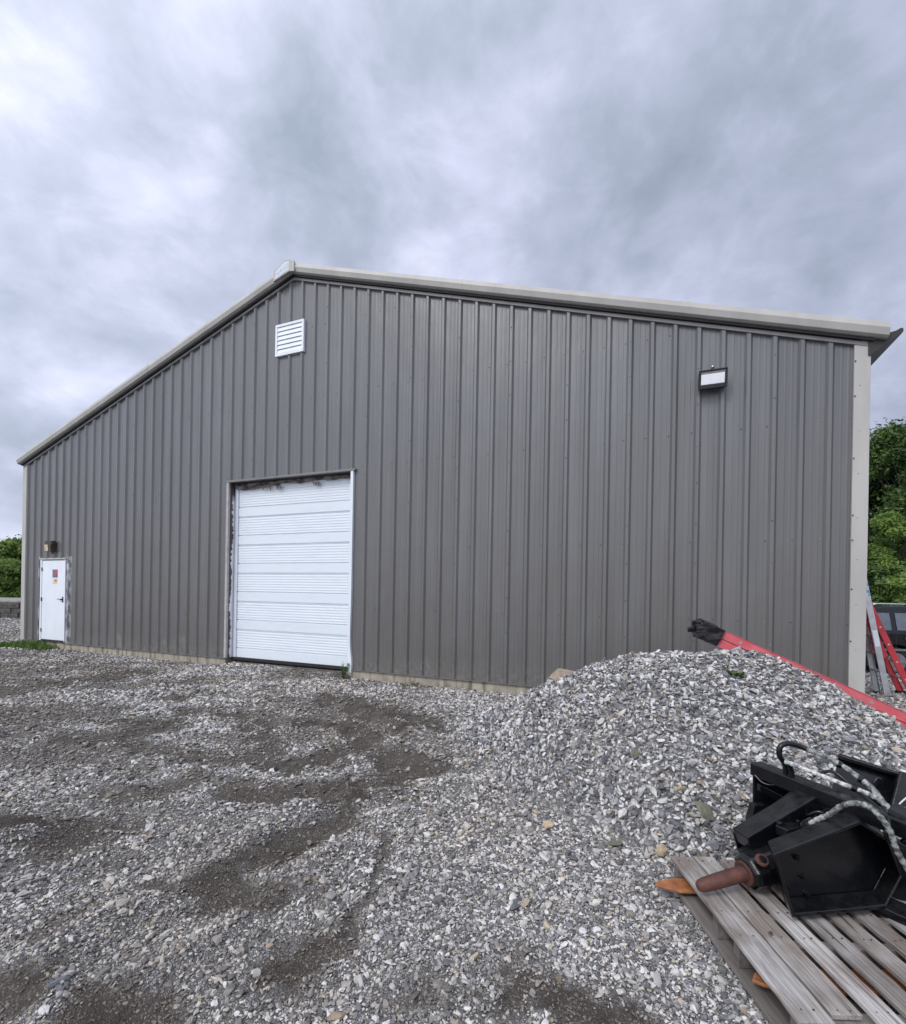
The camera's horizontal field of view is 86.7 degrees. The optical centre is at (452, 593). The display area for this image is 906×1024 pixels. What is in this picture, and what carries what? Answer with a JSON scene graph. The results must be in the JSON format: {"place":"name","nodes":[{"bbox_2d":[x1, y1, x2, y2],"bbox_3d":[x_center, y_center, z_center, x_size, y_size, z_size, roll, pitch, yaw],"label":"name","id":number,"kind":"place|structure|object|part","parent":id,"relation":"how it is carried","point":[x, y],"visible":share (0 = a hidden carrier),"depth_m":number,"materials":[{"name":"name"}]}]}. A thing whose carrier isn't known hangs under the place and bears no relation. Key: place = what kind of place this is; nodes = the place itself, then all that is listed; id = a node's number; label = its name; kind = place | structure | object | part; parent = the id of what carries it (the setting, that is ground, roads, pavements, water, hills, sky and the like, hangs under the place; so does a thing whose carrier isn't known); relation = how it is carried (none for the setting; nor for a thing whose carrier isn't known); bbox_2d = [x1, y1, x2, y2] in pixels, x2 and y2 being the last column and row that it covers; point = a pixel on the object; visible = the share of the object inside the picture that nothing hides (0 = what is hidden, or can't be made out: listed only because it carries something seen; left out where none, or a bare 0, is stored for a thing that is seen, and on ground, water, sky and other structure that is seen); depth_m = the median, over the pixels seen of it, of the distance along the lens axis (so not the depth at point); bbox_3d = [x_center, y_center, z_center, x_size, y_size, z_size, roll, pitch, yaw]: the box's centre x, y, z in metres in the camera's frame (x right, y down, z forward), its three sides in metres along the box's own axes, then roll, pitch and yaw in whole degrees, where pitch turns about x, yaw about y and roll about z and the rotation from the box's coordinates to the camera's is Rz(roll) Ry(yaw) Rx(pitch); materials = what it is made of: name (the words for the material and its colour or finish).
{"place":"outdoors","nodes":[
{"label":"outdoors","id":0,"kind":"place"},
{"bbox_2d":[0,597,20,617],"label":"block wall","id":1,"kind":"structure","parent":0,"point":[10,607],"depth_m":23.19,"materials":[{"name":"concrete"}]},
{"bbox_2d":[0,639,59,650],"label":"grass","id":2,"kind":"structure","parent":0,"point":[28,645],"depth_m":12.40,"materials":[{"name":"green plant"}]},
{"bbox_2d":[0,618,902,1023],"bbox_3d":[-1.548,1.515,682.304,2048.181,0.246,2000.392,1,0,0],"label":"ground","id":3,"kind":"structure","parent":0,"point":[298,970],"depth_m":2.62,"materials":[{"name":"grey gravel"}]},
{"bbox_2d":[0,558,21,597],"bbox_3d":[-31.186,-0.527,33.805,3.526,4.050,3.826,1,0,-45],"label":"shrub","id":4,"kind":"object","parent":3,"relation":"on","point":[11,568],"visible":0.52,"depth_m":33.04,"materials":[{"name":"green plant"}]},
{"bbox_2d":[0,534,21,561],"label":"leafy tree","id":5,"kind":"object","parent":3,"relation":"on","point":[10,548],"visible":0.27,"depth_m":42.63,"materials":[{"name":"green plant"}]},
{"bbox_2d":[45,974,69,987],"bbox_3d":[-1.554,1.527,1.888,0.027,0.023,0.080,1,0,41],"label":"rock","id":6,"kind":"object","parent":3,"relation":"on","point":[65,978],"visible":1,"depth_m":1.88,"materials":[{"name":"stone"}]},
{"bbox_2d":[142,875,154,880],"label":"rock","id":7,"kind":"object","parent":3,"relation":"on","point":[149,878],"visible":1,"depth_m":2.63,"materials":[{"name":"white stone"}]},
{"bbox_2d":[159,928,174,937],"bbox_3d":[-1.346,1.600,2.260,0.026,0.025,0.065,1,0,38],"label":"rock","id":8,"kind":"object","parent":3,"relation":"on","point":[168,931],"visible":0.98,"depth_m":2.25,"materials":[{"name":"white stone"}]},
{"bbox_2d":[340,663,349,678],"bbox_3d":[-2.038,1.464,9.032,0.194,0.361,0.211,1,0,0],"label":"weed plant","id":9,"kind":"object","parent":3,"relation":"on","point":[343,671],"visible":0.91,"depth_m":9.05,"materials":[{"name":"green plant"}]},
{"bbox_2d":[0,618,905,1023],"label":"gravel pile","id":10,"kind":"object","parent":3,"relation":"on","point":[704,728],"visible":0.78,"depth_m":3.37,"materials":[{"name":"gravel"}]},
{"bbox_2d":[549,668,573,679],"bbox_3d":[1.151,0.856,5.103,0.265,0.127,0.177,1,0,-23],"label":"rock","id":11,"kind":"object","parent":10,"relation":"on","point":[559,673],"visible":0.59,"depth_m":5.04,"materials":[{"name":"beige stone"}]},
{"bbox_2d":[631,748,639,756],"bbox_3d":[1.380,1.205,3.627,0.099,0.038,0.083,1,29,-40],"label":"rock","id":12,"kind":"object","parent":10,"relation":"on","point":[634,752],"visible":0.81,"depth_m":3.60,"materials":[{"name":"grey stone"}]},
{"bbox_2d":[695,801,714,820],"bbox_3d":[1.646,1.414,3.128,0.131,0.030,0.141,8,40,-28],"label":"rock","id":13,"kind":"object","parent":10,"relation":"on","point":[705,810],"visible":1,"depth_m":3.11,"materials":[{"name":"grey stone"}]},
{"bbox_2d":[721,668,743,676],"bbox_3d":[2.498,0.709,4.239,0.190,0.084,0.215,1,0,-26],"label":"weed plant","id":14,"kind":"object","parent":10,"relation":"on","point":[736,674],"visible":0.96,"depth_m":4.22,"materials":[{"name":"green plant"}]},
{"bbox_2d":[687,618,905,727],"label":"unloading auger","id":15,"kind":"object","parent":10,"relation":"on","point":[708,632],"visible":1,"depth_m":4.92,"materials":[{"name":"metal"}]},
{"bbox_2d":[16,259,903,694],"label":"metal building","id":16,"kind":"structure","parent":3,"relation":"on","point":[446,483],"depth_m":8.28,"materials":[{"name":"grey paint"}]},
{"bbox_2d":[44,541,55,553],"bbox_3d":[-10.602,-1.211,12.627,0.300,0.330,0.140,1,0,22],"label":"wall lantern","id":17,"kind":"object","parent":16,"relation":"attached to","point":[50,546],"depth_m":12.58,"materials":[{"name":"brown metal"}]},
{"bbox_2d":[39,558,66,642],"bbox_3d":[-10.590,0.176,12.714,1.122,2.217,0.150,1,0,22],"label":"entry door","id":18,"kind":"structure","parent":16,"relation":"in","point":[52,605],"depth_m":12.69,"materials":[{"name":"white paint"}]},
{"bbox_2d":[224,468,356,672],"bbox_3d":[-3.347,-0.451,9.779,3.270,3.872,0.230,1,0,22],"label":"garage door","id":19,"kind":"structure","parent":16,"relation":"in","point":[290,541],"depth_m":9.87,"materials":[{"name":"white paint"}]},
{"bbox_2d":[698,365,727,390],"bbox_3d":[3.639,-3.029,6.735,0.356,0.342,0.213,1,0,22],"label":"flood light","id":20,"kind":"object","parent":16,"relation":"attached to","point":[713,378],"visible":1,"depth_m":6.67,"materials":[{"name":"black plastic"}]},
{"bbox_2d":[542,820,554,828],"bbox_3d":[0.653,1.578,3.278,0.081,0.053,0.064,1,0,0],"label":"rock","id":21,"kind":"object","parent":3,"relation":"on","point":[547,824],"visible":1,"depth_m":3.26,"materials":[{"name":"beige stone"}]},
{"bbox_2d":[606,840,622,845],"bbox_3d":[1.031,1.593,3.059,0.117,0.022,0.058,1,0,-11],"label":"rock","id":22,"kind":"object","parent":3,"relation":"on","point":[615,842],"visible":1,"depth_m":3.05,"materials":[{"name":"grey stone"}]},
{"bbox_2d":[655,844,667,856],"bbox_3d":[1.280,1.571,2.940,0.065,0.076,0.060,1,0,-42],"label":"rock","id":23,"kind":"object","parent":3,"relation":"on","point":[661,850],"visible":1,"depth_m":2.92,"materials":[{"name":"beige stone"}]},
{"bbox_2d":[668,856,905,1023],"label":"wooden pallet","id":24,"kind":"object","parent":3,"relation":"on","point":[770,940],"visible":0.65,"depth_m":1.98,"materials":[{"name":"grey wood"}]},
{"bbox_2d":[655,878,905,996],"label":"pallet forks","id":25,"kind":"object","parent":24,"relation":"on","point":[681,885],"visible":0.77,"depth_m":2.46,"materials":[{"name":"orange metal"}]},
{"bbox_2d":[695,741,905,925],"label":"hydraulic breaker","id":26,"kind":"object","parent":24,"relation":"on","point":[810,847],"visible":1,"depth_m":2.28,"materials":[{"name":"black paint"}]},
{"bbox_2d":[866,581,893,697],"bbox_3d":[6.825,0.509,8.323,1.116,2.432,0.532,1,0,22],"label":"step ladder","id":27,"kind":"object","parent":3,"relation":"on","point":[881,669],"visible":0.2,"depth_m":8.03,"materials":[{"name":"metal"}]},
{"bbox_2d":[865,603,905,673],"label":"parked suv","id":28,"kind":"object","parent":3,"relation":"on","point":[893,619],"visible":0.15,"depth_m":10.45,"materials":[{"name":"black paint"}]},
{"bbox_3d":[9.290,0.613,10.494,0.508,0.372,0.086,1,0,4],"label":"side window","id":29,"kind":"part","parent":28,"relation":"part of","materials":[{"name":"grey glass"}]},
{"bbox_3d":[10.031,0.627,10.442,0.752,0.372,0.086,1,0,4],"label":"side window","id":30,"kind":"part","parent":28,"relation":"part of","materials":[{"name":"grey glass"}]},
{"bbox_2d":[866,604,905,694],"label":"extension ladder","id":31,"kind":"object","parent":3,"relation":"on","point":[895,660],"visible":0.27,"depth_m":8.02,"materials":[{"name":"metal"}]},
{"bbox_2d":[867,416,905,602],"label":"leafy tree","id":32,"kind":"object","parent":3,"relation":"on","point":[887,448],"visible":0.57,"depth_m":27.46,"materials":[{"name":"green plant"}]},
{"bbox_2d":[867,507,905,595],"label":"leafy tree","id":33,"kind":"object","parent":3,"relation":"on","point":[887,524],"visible":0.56,"depth_m":23.01,"materials":[{"name":"green plant"}]},
{"bbox_2d":[867,561,905,602],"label":"shrub","id":34,"kind":"object","parent":3,"relation":"on","point":[873,572],"visible":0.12,"depth_m":20.67,"materials":[{"name":"green plant"}]},
{"bbox_2d":[868,464,904,551],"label":"leafy tree","id":35,"kind":"object","parent":3,"relation":"on","point":[894,472],"visible":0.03,"depth_m":29.78,"materials":[{"name":"green plant"}]},
{"bbox_2d":[868,473,905,600],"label":"leafy tree","id":36,"kind":"object","parent":3,"relation":"on","point":[875,483],"visible":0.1,"depth_m":30.41,"materials":[{"name":"green plant"}]},
{"bbox_2d":[872,569,905,605],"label":"shrub","id":37,"kind":"object","parent":3,"relation":"on","point":[893,586],"visible":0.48,"depth_m":19.47,"materials":[{"name":"green plant"}]},
{"bbox_2d":[0,0,905,540],"label":"sky","id":38,"kind":"structure","parent":0,"point":[160,160],"materials":[{"name":"grey"}]}
]}

